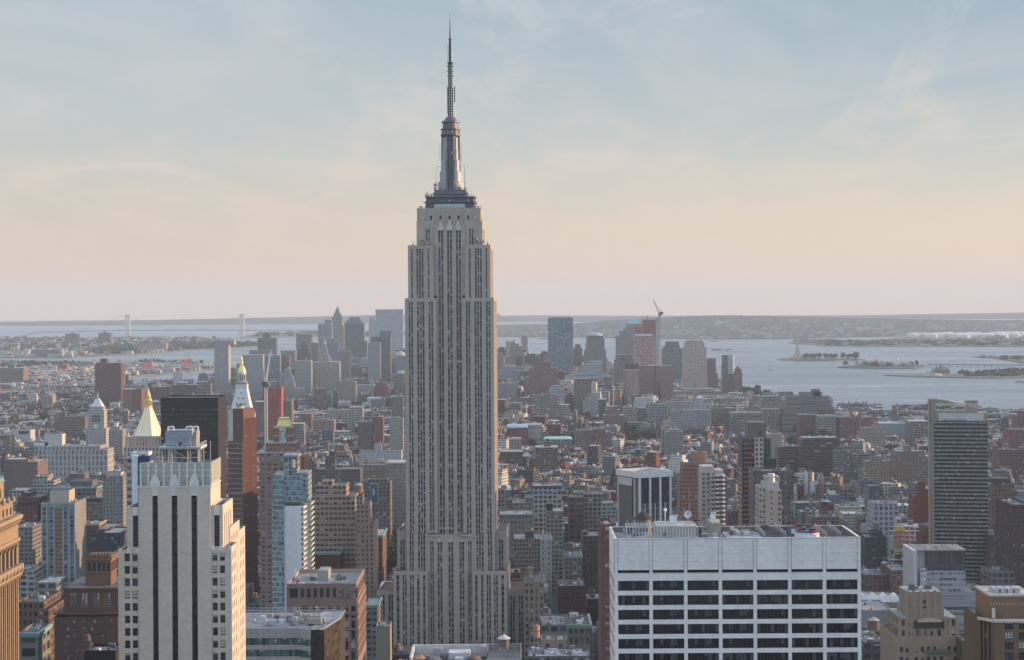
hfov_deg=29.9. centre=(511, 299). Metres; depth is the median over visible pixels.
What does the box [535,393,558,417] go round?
loft building
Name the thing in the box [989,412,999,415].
loft building
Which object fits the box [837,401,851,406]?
loft building
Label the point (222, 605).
window
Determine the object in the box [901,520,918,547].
loft building
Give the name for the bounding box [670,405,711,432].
loft building
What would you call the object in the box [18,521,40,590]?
office block
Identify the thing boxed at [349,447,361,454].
loft building
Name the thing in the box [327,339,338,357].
office tower
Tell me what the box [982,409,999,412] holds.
loft building
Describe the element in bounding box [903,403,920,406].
loft building
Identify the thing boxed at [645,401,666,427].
loft building
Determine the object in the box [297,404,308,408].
loft building
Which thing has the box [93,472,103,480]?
loft building
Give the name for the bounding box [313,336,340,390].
municipal building
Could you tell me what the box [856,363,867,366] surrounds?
island building
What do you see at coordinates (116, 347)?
distant woods
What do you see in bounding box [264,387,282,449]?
construction building
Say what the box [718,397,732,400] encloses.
loft building
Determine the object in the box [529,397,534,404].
loft building
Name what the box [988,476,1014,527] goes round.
office block
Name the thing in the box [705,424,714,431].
loft building
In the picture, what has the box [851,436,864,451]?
loft building
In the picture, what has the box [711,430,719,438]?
loft building
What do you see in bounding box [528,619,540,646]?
water tower
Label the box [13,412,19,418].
loft building
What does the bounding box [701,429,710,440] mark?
office block
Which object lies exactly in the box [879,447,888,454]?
apartment block
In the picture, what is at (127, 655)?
window
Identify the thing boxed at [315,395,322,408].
loft building
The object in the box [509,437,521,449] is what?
apartment block
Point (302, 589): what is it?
window
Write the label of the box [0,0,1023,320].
sky
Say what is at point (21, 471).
office block
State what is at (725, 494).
loft building
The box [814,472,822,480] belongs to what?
apartment block
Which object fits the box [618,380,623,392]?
apartment block
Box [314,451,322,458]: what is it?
office block
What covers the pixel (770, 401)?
office block
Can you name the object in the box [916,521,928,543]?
loft building
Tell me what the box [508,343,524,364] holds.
office tower
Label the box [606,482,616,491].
loft building
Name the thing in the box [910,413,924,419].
loft building
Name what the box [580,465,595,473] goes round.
office block
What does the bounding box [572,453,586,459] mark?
loft building
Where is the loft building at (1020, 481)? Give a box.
[1014,477,1023,484]
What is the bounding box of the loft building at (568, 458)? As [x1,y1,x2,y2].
[564,453,577,463]
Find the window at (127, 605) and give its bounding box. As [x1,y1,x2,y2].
[125,603,129,610]
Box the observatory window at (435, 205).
[434,204,464,207]
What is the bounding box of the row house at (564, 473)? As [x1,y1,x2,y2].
[559,469,570,476]
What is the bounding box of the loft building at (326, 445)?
[322,440,329,450]
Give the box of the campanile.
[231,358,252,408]
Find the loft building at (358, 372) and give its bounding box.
[356,367,361,378]
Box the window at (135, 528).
[133,526,137,535]
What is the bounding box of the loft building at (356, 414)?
[349,406,363,430]
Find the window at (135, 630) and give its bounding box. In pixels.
[133,628,137,635]
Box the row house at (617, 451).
[613,446,621,454]
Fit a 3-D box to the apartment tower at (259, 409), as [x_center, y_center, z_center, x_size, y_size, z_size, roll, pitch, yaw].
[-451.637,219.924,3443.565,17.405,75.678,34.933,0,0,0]
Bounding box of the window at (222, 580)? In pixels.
[220,578,224,585]
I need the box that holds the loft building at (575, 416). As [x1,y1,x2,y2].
[573,409,577,427]
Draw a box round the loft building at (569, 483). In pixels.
[563,474,574,488]
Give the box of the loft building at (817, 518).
[806,511,838,524]
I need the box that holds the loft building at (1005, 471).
[991,465,1011,480]
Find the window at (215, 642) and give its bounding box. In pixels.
[213,640,217,647]
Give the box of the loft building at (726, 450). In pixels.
[721,445,730,455]
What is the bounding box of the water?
[0,318,1023,409]
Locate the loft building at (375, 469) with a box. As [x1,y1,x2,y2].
[360,459,386,478]
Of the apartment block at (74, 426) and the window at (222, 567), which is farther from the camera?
the apartment block at (74, 426)
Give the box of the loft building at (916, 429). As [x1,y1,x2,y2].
[905,420,927,442]
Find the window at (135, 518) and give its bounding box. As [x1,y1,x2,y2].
[133,516,137,525]
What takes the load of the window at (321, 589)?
in the office tower at (324, 588)
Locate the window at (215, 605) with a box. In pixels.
[213,603,217,609]
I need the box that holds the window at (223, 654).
[221,652,225,659]
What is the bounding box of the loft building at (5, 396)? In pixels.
[0,392,11,401]
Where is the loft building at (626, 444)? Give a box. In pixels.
[624,441,631,446]
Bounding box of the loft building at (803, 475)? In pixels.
[797,468,807,496]
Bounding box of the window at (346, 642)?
[345,641,348,649]
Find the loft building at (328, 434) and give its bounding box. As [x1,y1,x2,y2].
[322,426,334,442]
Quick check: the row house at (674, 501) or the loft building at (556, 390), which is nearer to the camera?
the row house at (674, 501)
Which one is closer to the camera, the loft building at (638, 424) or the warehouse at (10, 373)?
the loft building at (638, 424)
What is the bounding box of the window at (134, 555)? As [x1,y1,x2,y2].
[132,553,137,560]
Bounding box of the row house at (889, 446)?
[885,443,892,451]
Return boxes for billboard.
[370,483,377,503]
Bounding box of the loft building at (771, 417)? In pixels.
[760,408,780,431]
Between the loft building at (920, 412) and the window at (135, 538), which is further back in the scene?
the loft building at (920, 412)
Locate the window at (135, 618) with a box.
[133,616,137,622]
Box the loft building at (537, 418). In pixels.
[531,414,546,423]
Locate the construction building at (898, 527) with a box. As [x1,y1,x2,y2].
[889,517,912,556]
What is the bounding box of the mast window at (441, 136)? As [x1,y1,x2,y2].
[441,136,442,159]
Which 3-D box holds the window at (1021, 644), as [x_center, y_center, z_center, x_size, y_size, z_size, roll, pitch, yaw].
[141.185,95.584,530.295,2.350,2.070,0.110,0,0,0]
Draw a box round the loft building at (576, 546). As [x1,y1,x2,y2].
[571,542,580,549]
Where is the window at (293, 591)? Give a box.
[290,588,297,597]
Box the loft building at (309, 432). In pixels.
[307,428,312,438]
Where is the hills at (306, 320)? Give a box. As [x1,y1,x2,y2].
[0,314,499,325]
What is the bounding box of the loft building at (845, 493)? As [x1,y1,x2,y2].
[839,485,851,502]
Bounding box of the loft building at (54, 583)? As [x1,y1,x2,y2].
[37,575,67,595]
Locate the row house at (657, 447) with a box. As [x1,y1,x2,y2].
[655,444,660,449]
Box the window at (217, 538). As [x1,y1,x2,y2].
[215,536,219,545]
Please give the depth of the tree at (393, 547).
1784.07 m
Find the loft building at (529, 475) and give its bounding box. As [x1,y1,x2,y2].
[517,463,538,482]
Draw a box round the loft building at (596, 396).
[591,389,601,415]
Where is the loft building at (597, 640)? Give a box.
[596,622,598,659]
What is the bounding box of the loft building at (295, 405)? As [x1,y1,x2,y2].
[294,401,297,410]
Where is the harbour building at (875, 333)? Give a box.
[866,332,881,335]
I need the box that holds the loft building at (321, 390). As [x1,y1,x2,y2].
[314,385,326,402]
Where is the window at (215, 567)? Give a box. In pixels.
[213,565,217,572]
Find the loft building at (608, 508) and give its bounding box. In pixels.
[600,491,615,526]
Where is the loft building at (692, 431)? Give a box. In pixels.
[685,426,697,434]
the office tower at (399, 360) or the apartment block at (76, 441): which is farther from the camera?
the office tower at (399, 360)
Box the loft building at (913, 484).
[909,480,916,491]
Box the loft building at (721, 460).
[715,458,726,463]
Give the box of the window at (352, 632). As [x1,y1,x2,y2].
[351,631,354,638]
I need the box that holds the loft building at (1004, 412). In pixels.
[998,409,1008,415]
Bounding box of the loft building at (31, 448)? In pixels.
[29,439,36,453]
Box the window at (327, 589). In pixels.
[326,588,329,597]
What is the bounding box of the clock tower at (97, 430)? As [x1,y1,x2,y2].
[86,390,109,446]
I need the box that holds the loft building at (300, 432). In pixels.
[292,419,305,444]
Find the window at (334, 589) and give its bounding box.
[333,588,335,597]
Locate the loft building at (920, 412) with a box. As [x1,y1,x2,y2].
[911,409,926,413]
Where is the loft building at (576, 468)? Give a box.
[567,464,582,471]
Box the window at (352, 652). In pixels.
[351,651,354,658]
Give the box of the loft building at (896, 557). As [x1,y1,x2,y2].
[887,549,902,564]
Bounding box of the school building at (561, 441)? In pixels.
[543,436,572,447]
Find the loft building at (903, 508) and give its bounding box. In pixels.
[894,499,908,516]
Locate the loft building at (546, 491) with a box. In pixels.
[533,477,562,533]
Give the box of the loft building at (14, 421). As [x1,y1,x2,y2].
[8,417,24,423]
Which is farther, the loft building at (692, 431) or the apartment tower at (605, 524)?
the loft building at (692, 431)
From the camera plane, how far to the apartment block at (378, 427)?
3152.45 m
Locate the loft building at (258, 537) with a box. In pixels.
[258,528,259,545]
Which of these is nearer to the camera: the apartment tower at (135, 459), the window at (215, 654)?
the window at (215, 654)
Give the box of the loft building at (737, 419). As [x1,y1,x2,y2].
[729,409,761,435]
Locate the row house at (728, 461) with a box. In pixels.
[725,459,736,463]
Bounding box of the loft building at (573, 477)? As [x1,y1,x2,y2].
[563,475,575,480]
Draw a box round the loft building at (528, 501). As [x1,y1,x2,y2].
[524,494,532,527]
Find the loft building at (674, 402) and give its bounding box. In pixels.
[666,398,693,418]
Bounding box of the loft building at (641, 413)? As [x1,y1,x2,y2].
[638,407,645,421]
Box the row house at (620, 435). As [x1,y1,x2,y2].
[616,431,624,439]
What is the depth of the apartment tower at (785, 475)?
1200.00 m
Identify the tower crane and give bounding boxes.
[262,353,270,441]
[622,337,635,405]
[653,300,662,364]
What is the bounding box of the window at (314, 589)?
[313,588,316,597]
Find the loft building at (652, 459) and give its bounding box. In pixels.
[645,450,659,467]
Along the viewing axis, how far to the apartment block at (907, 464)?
2465.74 m
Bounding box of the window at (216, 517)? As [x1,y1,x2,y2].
[214,515,219,524]
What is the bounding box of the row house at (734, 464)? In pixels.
[729,460,737,468]
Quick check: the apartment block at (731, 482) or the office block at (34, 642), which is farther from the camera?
the apartment block at (731, 482)
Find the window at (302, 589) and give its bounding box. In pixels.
[301,588,303,597]
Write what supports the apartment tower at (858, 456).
on the ground at (890, 413)
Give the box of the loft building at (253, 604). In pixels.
[248,595,260,611]
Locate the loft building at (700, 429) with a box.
[697,425,705,434]
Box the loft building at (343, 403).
[338,398,350,408]
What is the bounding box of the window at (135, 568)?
[132,566,137,573]
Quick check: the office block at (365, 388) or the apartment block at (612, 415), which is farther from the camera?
the office block at (365, 388)
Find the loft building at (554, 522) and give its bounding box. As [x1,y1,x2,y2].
[545,502,563,591]
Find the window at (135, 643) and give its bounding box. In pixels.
[133,640,137,647]
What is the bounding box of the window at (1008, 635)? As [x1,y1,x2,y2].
[1005,632,1012,639]
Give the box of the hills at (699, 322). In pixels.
[497,315,1023,338]
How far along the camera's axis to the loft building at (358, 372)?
5078.08 m
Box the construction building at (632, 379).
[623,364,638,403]
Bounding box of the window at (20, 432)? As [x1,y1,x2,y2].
[19,431,28,433]
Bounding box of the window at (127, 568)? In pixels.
[125,566,129,573]
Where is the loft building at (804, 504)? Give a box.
[794,496,818,518]
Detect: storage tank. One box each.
[911,334,918,337]
[930,334,937,337]
[946,333,954,337]
[958,334,969,337]
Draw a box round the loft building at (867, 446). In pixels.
[865,442,870,451]
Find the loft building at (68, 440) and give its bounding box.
[65,436,73,442]
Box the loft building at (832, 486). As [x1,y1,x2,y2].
[820,479,838,497]
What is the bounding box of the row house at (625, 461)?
[620,457,631,465]
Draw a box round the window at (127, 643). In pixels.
[125,641,129,647]
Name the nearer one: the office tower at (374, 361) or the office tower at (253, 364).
the office tower at (253, 364)
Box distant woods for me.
[0,331,1023,381]
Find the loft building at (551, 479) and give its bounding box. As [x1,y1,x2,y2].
[545,474,555,481]
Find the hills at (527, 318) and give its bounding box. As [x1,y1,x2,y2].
[500,312,1023,321]
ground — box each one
[7,378,991,613]
[778,358,861,360]
[838,365,926,368]
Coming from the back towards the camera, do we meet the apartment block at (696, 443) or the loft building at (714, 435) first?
the loft building at (714, 435)
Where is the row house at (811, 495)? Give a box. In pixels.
[806,492,814,497]
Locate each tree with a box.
[387,544,396,571]
[387,547,396,572]
[387,554,394,572]
[391,533,396,544]
[392,527,397,542]
[529,439,537,445]
[624,428,632,439]
[626,425,636,430]
[627,432,637,439]
[632,432,640,440]
[752,388,758,396]
[786,435,796,443]
[818,429,826,435]
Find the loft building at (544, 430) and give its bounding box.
[542,424,546,440]
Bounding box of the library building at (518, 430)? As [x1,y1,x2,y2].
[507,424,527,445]
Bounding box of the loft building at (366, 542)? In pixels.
[354,483,377,602]
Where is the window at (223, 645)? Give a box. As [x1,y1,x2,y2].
[221,640,225,647]
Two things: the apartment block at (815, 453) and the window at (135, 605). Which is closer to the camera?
the window at (135, 605)
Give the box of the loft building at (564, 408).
[559,404,568,413]
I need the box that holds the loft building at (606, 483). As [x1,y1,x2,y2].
[602,479,609,486]
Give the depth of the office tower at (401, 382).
4700.00 m
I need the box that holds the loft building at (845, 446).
[840,443,850,449]
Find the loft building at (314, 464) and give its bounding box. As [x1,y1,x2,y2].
[309,452,319,492]
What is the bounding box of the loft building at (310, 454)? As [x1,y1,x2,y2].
[306,450,316,458]
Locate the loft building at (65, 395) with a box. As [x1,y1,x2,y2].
[58,391,69,398]
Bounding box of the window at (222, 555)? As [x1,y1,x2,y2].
[220,553,224,560]
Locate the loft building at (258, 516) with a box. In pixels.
[257,513,259,527]
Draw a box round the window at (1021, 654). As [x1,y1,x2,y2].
[1019,652,1023,658]
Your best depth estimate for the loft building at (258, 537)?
1864.41 m
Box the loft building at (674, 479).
[671,471,676,487]
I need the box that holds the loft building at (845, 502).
[840,500,856,503]
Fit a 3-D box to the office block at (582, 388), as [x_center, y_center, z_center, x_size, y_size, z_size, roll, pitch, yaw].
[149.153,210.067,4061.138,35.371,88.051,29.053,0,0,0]
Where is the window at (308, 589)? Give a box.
[307,588,310,597]
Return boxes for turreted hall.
[862,358,877,365]
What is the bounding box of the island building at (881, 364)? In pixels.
[877,362,894,366]
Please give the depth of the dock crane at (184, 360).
7131.85 m
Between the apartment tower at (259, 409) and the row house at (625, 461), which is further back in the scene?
the apartment tower at (259, 409)
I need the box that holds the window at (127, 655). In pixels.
[125,653,129,659]
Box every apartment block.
[0,433,6,440]
[1,452,10,471]
[4,432,14,456]
[15,441,23,446]
[15,445,25,455]
[19,425,31,428]
[20,565,44,599]
[21,414,38,417]
[22,453,33,456]
[29,392,37,402]
[54,412,87,438]
[70,439,82,443]
[73,399,84,407]
[109,401,119,407]
[125,374,127,384]
[133,340,167,350]
[148,382,168,399]
[172,383,196,394]
[173,371,182,384]
[196,382,212,394]
[198,372,207,380]
[245,582,252,613]
[257,496,259,512]
[299,413,312,428]
[330,439,338,448]
[335,448,351,459]
[338,443,345,450]
[357,393,364,401]
[358,417,372,448]
[370,398,385,408]
[373,379,388,396]
[373,408,383,448]
[392,643,411,659]
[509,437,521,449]
[535,438,557,472]
[540,351,547,356]
[544,604,551,613]
[557,413,572,422]
[558,462,570,469]
[562,490,567,502]
[565,392,573,412]
[575,419,592,451]
[576,482,594,490]
[587,442,601,465]
[591,381,596,395]
[593,427,605,450]
[593,469,609,478]
[597,390,609,402]
[597,424,611,428]
[603,406,623,433]
[604,489,616,501]
[606,438,612,446]
[610,465,624,485]
[616,388,621,403]
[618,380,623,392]
[631,455,644,464]
[641,445,658,456]
[643,422,653,432]
[661,425,671,455]
[664,425,682,454]
[687,434,697,438]
[689,441,699,445]
[714,442,722,447]
[716,401,733,403]
[727,451,737,459]
[727,478,735,496]
[727,485,731,504]
[728,496,737,504]
[766,430,781,456]
[775,444,797,473]
[797,503,818,523]
[798,434,838,476]
[810,478,823,493]
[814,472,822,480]
[822,487,839,511]
[836,411,849,415]
[839,506,863,527]
[846,436,853,444]
[848,480,855,493]
[854,401,860,406]
[857,494,863,503]
[858,455,889,483]
[859,522,886,566]
[860,522,865,532]
[871,413,887,416]
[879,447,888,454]
[883,495,893,499]
[889,445,927,482]
[894,491,907,503]
[899,411,919,419]
[899,441,908,447]
[902,415,912,419]
[908,439,918,448]
[908,482,928,522]
[914,405,927,410]
[990,415,1005,418]
[991,439,1002,446]
[992,443,1023,480]
[1001,416,1009,430]
[1003,427,1023,446]
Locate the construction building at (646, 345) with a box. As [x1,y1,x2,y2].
[634,316,658,364]
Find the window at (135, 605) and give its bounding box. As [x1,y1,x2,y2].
[133,603,137,610]
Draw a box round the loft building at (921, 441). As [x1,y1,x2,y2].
[917,439,925,444]
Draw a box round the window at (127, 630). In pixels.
[125,628,129,635]
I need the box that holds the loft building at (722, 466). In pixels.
[718,464,726,468]
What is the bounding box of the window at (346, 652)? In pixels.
[345,651,348,659]
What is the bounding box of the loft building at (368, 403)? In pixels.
[362,401,370,408]
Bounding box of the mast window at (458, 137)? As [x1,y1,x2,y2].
[458,137,460,170]
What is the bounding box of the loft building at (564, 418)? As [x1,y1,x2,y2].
[562,414,572,424]
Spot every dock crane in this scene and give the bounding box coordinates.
[181,354,188,366]
[187,355,194,366]
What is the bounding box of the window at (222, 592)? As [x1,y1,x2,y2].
[220,590,224,597]
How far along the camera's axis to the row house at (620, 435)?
3358.45 m
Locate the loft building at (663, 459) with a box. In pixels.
[660,457,667,462]
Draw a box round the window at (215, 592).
[213,590,217,597]
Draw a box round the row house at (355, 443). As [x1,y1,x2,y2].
[353,440,357,446]
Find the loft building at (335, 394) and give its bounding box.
[333,388,337,406]
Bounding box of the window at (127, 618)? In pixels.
[125,616,129,622]
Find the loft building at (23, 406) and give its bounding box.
[19,403,26,413]
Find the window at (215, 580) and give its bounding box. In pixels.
[213,578,217,585]
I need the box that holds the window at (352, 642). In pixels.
[351,641,354,648]
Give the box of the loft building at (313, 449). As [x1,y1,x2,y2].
[306,446,316,452]
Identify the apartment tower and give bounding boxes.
[41,488,85,583]
[42,392,55,407]
[65,332,79,343]
[95,359,124,408]
[98,332,111,343]
[109,422,125,457]
[122,388,134,413]
[126,451,154,516]
[134,388,144,411]
[254,401,263,434]
[258,417,309,611]
[272,453,314,611]
[283,397,293,423]
[390,417,403,453]
[392,394,403,417]
[598,518,612,659]
[599,398,605,420]
[638,363,655,394]
[656,365,672,399]
[677,450,716,524]
[698,464,725,525]
[721,355,734,393]
[733,366,741,391]
[738,421,775,525]
[749,467,793,525]
[755,473,781,525]
[833,447,852,483]
[853,451,870,481]
[857,422,884,448]
[928,394,988,585]
[1012,410,1023,427]
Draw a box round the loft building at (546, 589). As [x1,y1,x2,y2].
[544,586,549,595]
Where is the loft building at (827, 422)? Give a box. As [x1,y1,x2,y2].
[815,413,836,436]
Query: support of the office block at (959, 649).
on the ground at (890, 413)
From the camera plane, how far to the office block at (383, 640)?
980.00 m
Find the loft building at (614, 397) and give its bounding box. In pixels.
[614,388,615,405]
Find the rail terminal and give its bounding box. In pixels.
[932,363,949,372]
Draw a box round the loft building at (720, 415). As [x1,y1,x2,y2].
[709,403,734,432]
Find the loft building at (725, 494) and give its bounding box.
[724,476,726,515]
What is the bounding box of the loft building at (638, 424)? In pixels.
[627,421,644,431]
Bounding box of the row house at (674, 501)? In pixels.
[672,498,676,505]
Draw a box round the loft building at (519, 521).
[499,508,531,553]
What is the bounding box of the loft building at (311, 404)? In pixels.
[302,399,315,408]
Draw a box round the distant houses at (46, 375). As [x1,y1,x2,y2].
[0,319,1023,389]
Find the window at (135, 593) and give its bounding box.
[133,591,137,597]
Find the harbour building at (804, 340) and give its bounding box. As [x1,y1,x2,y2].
[793,338,817,342]
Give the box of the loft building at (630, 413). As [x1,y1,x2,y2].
[622,406,637,420]
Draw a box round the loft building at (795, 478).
[793,473,797,482]
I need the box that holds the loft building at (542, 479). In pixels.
[539,475,545,481]
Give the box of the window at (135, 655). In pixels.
[133,653,137,659]
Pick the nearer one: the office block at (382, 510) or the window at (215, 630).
the window at (215, 630)
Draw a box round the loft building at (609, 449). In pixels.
[606,447,619,452]
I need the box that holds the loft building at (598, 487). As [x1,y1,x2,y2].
[590,481,605,489]
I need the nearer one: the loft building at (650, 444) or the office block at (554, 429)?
the loft building at (650, 444)
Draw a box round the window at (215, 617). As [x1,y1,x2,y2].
[213,615,217,622]
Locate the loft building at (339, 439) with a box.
[335,435,343,442]
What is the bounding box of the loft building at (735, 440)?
[730,437,737,442]
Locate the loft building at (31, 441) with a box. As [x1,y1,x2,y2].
[25,439,37,446]
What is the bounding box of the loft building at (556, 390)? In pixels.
[549,385,564,400]
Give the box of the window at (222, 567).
[220,565,224,572]
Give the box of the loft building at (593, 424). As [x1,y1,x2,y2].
[582,422,601,427]
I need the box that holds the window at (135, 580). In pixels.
[133,578,137,585]
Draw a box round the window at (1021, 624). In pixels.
[1019,622,1023,629]
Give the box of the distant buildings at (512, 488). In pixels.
[0,340,1023,659]
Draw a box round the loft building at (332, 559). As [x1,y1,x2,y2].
[310,550,342,568]
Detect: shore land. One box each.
[0,337,256,357]
[0,360,213,390]
[241,334,404,337]
[788,337,1023,346]
[884,372,1023,377]
[971,356,1023,362]
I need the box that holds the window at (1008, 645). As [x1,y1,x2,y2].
[1005,642,1012,649]
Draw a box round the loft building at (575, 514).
[568,489,583,542]
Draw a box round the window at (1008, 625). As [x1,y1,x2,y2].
[1005,622,1012,629]
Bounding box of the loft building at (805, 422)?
[796,413,816,437]
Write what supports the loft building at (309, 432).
on the ground at (890, 413)
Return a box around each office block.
[0,402,13,408]
[4,456,47,496]
[9,487,32,512]
[12,429,34,444]
[16,490,47,525]
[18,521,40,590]
[19,591,63,659]
[19,624,52,659]
[33,433,113,482]
[33,474,60,492]
[34,428,39,436]
[46,479,102,499]
[53,550,118,659]
[67,467,88,481]
[84,634,118,659]
[85,493,102,520]
[86,519,121,553]
[100,526,126,551]
[107,415,120,420]
[144,378,149,392]
[245,605,346,659]
[282,367,303,395]
[304,407,315,412]
[311,479,358,568]
[312,418,335,430]
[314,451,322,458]
[326,409,348,428]
[329,449,339,455]
[336,419,346,429]
[339,380,356,400]
[351,399,361,405]
[352,358,357,364]
[357,380,374,393]
[359,441,402,465]
[360,357,367,366]
[364,477,391,545]
[366,596,382,659]
[376,621,391,659]
[378,528,387,589]
[409,634,521,659]
[498,366,518,379]
[498,383,515,398]
[500,450,522,466]
[514,526,539,580]
[515,354,537,365]
[523,566,544,659]
[526,423,541,446]
[528,641,589,659]
[539,474,558,481]
[540,529,551,606]
[540,614,565,634]
[541,635,566,646]
[544,593,550,606]
[545,423,562,435]
[557,572,585,613]
[559,369,564,380]
[562,504,567,516]
[563,541,582,577]
[565,417,572,430]
[566,360,601,379]
[566,612,591,653]
[569,447,582,451]
[574,378,590,410]
[578,411,590,420]
[578,415,585,423]
[578,419,580,428]
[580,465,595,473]
[581,530,598,593]
[583,394,592,415]
[586,588,598,632]
[591,620,598,659]
[602,453,619,472]
[606,361,613,371]
[606,432,617,435]
[612,424,619,431]
[614,354,633,382]
[624,450,639,455]
[631,394,641,405]
[633,395,654,406]
[640,424,651,431]
[657,381,660,399]
[662,420,669,426]
[668,453,687,474]
[672,484,676,498]
[673,388,721,398]
[695,395,704,408]
[700,436,713,453]
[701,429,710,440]
[714,438,725,443]
[714,447,722,458]
[715,426,722,433]
[724,504,737,525]
[759,391,792,410]
[779,389,835,432]
[795,468,813,493]
[815,479,821,497]
[839,438,845,443]
[839,517,847,526]
[852,405,868,409]
[852,494,855,501]
[856,471,872,502]
[861,561,888,591]
[861,599,889,631]
[861,616,879,659]
[864,483,882,522]
[867,410,875,414]
[878,419,907,438]
[880,582,960,659]
[882,562,902,596]
[885,435,898,441]
[889,484,912,496]
[903,543,965,591]
[943,581,978,632]
[955,633,963,659]
[980,566,1014,585]
[985,526,994,565]
[987,420,999,422]
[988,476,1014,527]
[990,427,999,434]
[995,498,1023,587]
[1015,485,1023,488]
[1015,487,1023,495]
[1015,496,1023,499]
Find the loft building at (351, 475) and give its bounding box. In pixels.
[315,454,362,493]
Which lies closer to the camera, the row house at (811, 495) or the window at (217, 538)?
the window at (217, 538)
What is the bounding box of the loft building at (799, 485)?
[793,480,803,498]
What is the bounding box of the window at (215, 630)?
[213,628,217,634]
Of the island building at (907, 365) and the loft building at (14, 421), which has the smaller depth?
the loft building at (14, 421)
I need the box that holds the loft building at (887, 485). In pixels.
[881,477,900,494]
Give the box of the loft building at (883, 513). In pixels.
[867,494,903,556]
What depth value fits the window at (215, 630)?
560.77 m
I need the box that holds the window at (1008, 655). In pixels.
[1005,652,1012,659]
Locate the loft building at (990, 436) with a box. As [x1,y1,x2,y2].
[988,431,993,439]
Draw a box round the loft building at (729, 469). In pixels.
[723,463,734,478]
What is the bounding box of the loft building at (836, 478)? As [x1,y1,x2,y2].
[824,472,842,486]
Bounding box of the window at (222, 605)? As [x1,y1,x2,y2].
[220,603,224,609]
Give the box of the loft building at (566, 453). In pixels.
[561,449,575,458]
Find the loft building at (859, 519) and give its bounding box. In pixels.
[856,515,863,530]
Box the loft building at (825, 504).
[819,495,832,512]
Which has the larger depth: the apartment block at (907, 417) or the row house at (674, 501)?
the apartment block at (907, 417)
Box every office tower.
[0,478,23,659]
[102,471,126,526]
[118,426,245,659]
[121,388,160,472]
[160,395,226,498]
[214,340,235,386]
[227,404,257,594]
[241,354,264,392]
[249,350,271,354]
[257,332,277,354]
[264,355,280,377]
[280,350,296,368]
[281,356,290,371]
[287,567,366,659]
[296,334,312,351]
[297,341,310,359]
[309,342,318,359]
[318,320,332,358]
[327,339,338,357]
[332,306,343,350]
[337,350,350,379]
[344,317,364,357]
[360,340,367,358]
[368,342,380,381]
[369,317,375,341]
[371,331,391,382]
[375,306,403,353]
[385,458,405,529]
[395,351,404,373]
[397,371,404,395]
[497,352,502,370]
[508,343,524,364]
[521,335,527,350]
[525,361,559,396]
[548,317,572,371]
[573,344,581,366]
[584,332,605,371]
[609,502,860,659]
[615,326,626,353]
[616,467,672,526]
[626,317,640,359]
[661,341,681,381]
[681,340,707,387]
[707,358,717,388]
[964,586,1023,659]
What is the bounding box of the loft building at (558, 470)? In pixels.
[553,466,564,475]
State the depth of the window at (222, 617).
560.77 m
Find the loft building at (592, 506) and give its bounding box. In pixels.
[583,485,605,531]
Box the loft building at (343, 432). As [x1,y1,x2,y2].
[334,427,349,435]
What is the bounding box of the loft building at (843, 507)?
[834,503,861,515]
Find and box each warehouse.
[0,364,27,382]
[23,378,36,382]
[31,349,58,355]
[58,349,63,356]
[58,364,68,369]
[79,361,96,366]
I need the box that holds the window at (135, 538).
[133,536,137,546]
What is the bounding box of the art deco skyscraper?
[377,26,523,659]
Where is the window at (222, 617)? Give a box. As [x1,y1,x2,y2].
[220,615,224,622]
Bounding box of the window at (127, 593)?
[125,591,129,598]
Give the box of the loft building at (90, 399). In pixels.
[80,396,94,403]
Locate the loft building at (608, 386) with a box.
[603,381,613,405]
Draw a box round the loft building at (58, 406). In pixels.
[53,402,67,408]
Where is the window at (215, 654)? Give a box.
[213,652,217,659]
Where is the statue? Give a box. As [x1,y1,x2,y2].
[789,338,805,358]
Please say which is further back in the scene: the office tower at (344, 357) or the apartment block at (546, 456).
the office tower at (344, 357)
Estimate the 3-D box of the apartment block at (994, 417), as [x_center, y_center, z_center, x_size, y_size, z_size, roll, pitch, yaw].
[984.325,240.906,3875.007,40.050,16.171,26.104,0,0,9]
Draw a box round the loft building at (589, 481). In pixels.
[575,476,595,484]
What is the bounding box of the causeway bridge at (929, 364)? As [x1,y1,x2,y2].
[926,363,1023,366]
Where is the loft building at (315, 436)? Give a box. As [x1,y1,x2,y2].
[311,430,321,439]
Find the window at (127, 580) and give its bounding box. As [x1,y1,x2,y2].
[125,578,129,585]
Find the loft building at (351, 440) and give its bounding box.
[347,436,357,446]
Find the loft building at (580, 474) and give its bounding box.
[567,471,585,478]
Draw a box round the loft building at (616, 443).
[612,438,623,448]
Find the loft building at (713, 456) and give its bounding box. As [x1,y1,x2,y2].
[706,451,716,460]
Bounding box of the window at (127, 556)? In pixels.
[125,554,129,560]
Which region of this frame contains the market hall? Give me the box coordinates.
[861,589,898,607]
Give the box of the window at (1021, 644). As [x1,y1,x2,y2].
[1019,642,1023,648]
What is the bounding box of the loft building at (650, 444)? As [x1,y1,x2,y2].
[643,440,658,445]
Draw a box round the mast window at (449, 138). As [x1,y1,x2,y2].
[447,136,452,189]
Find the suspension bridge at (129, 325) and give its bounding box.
[12,314,317,337]
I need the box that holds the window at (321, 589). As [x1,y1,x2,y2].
[320,588,323,597]
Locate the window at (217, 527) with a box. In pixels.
[214,525,219,535]
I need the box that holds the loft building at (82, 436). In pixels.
[79,430,85,440]
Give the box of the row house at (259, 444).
[257,440,262,448]
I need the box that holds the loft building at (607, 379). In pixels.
[602,376,612,381]
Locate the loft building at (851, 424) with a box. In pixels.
[836,410,872,439]
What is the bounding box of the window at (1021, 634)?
[1019,632,1023,638]
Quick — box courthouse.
[295,360,312,393]
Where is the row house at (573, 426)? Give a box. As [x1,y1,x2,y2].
[571,423,575,430]
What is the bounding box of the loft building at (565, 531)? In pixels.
[564,521,567,547]
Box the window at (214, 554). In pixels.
[213,553,216,560]
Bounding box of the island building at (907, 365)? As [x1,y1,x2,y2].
[899,363,912,366]
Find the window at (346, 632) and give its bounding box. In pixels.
[345,631,348,639]

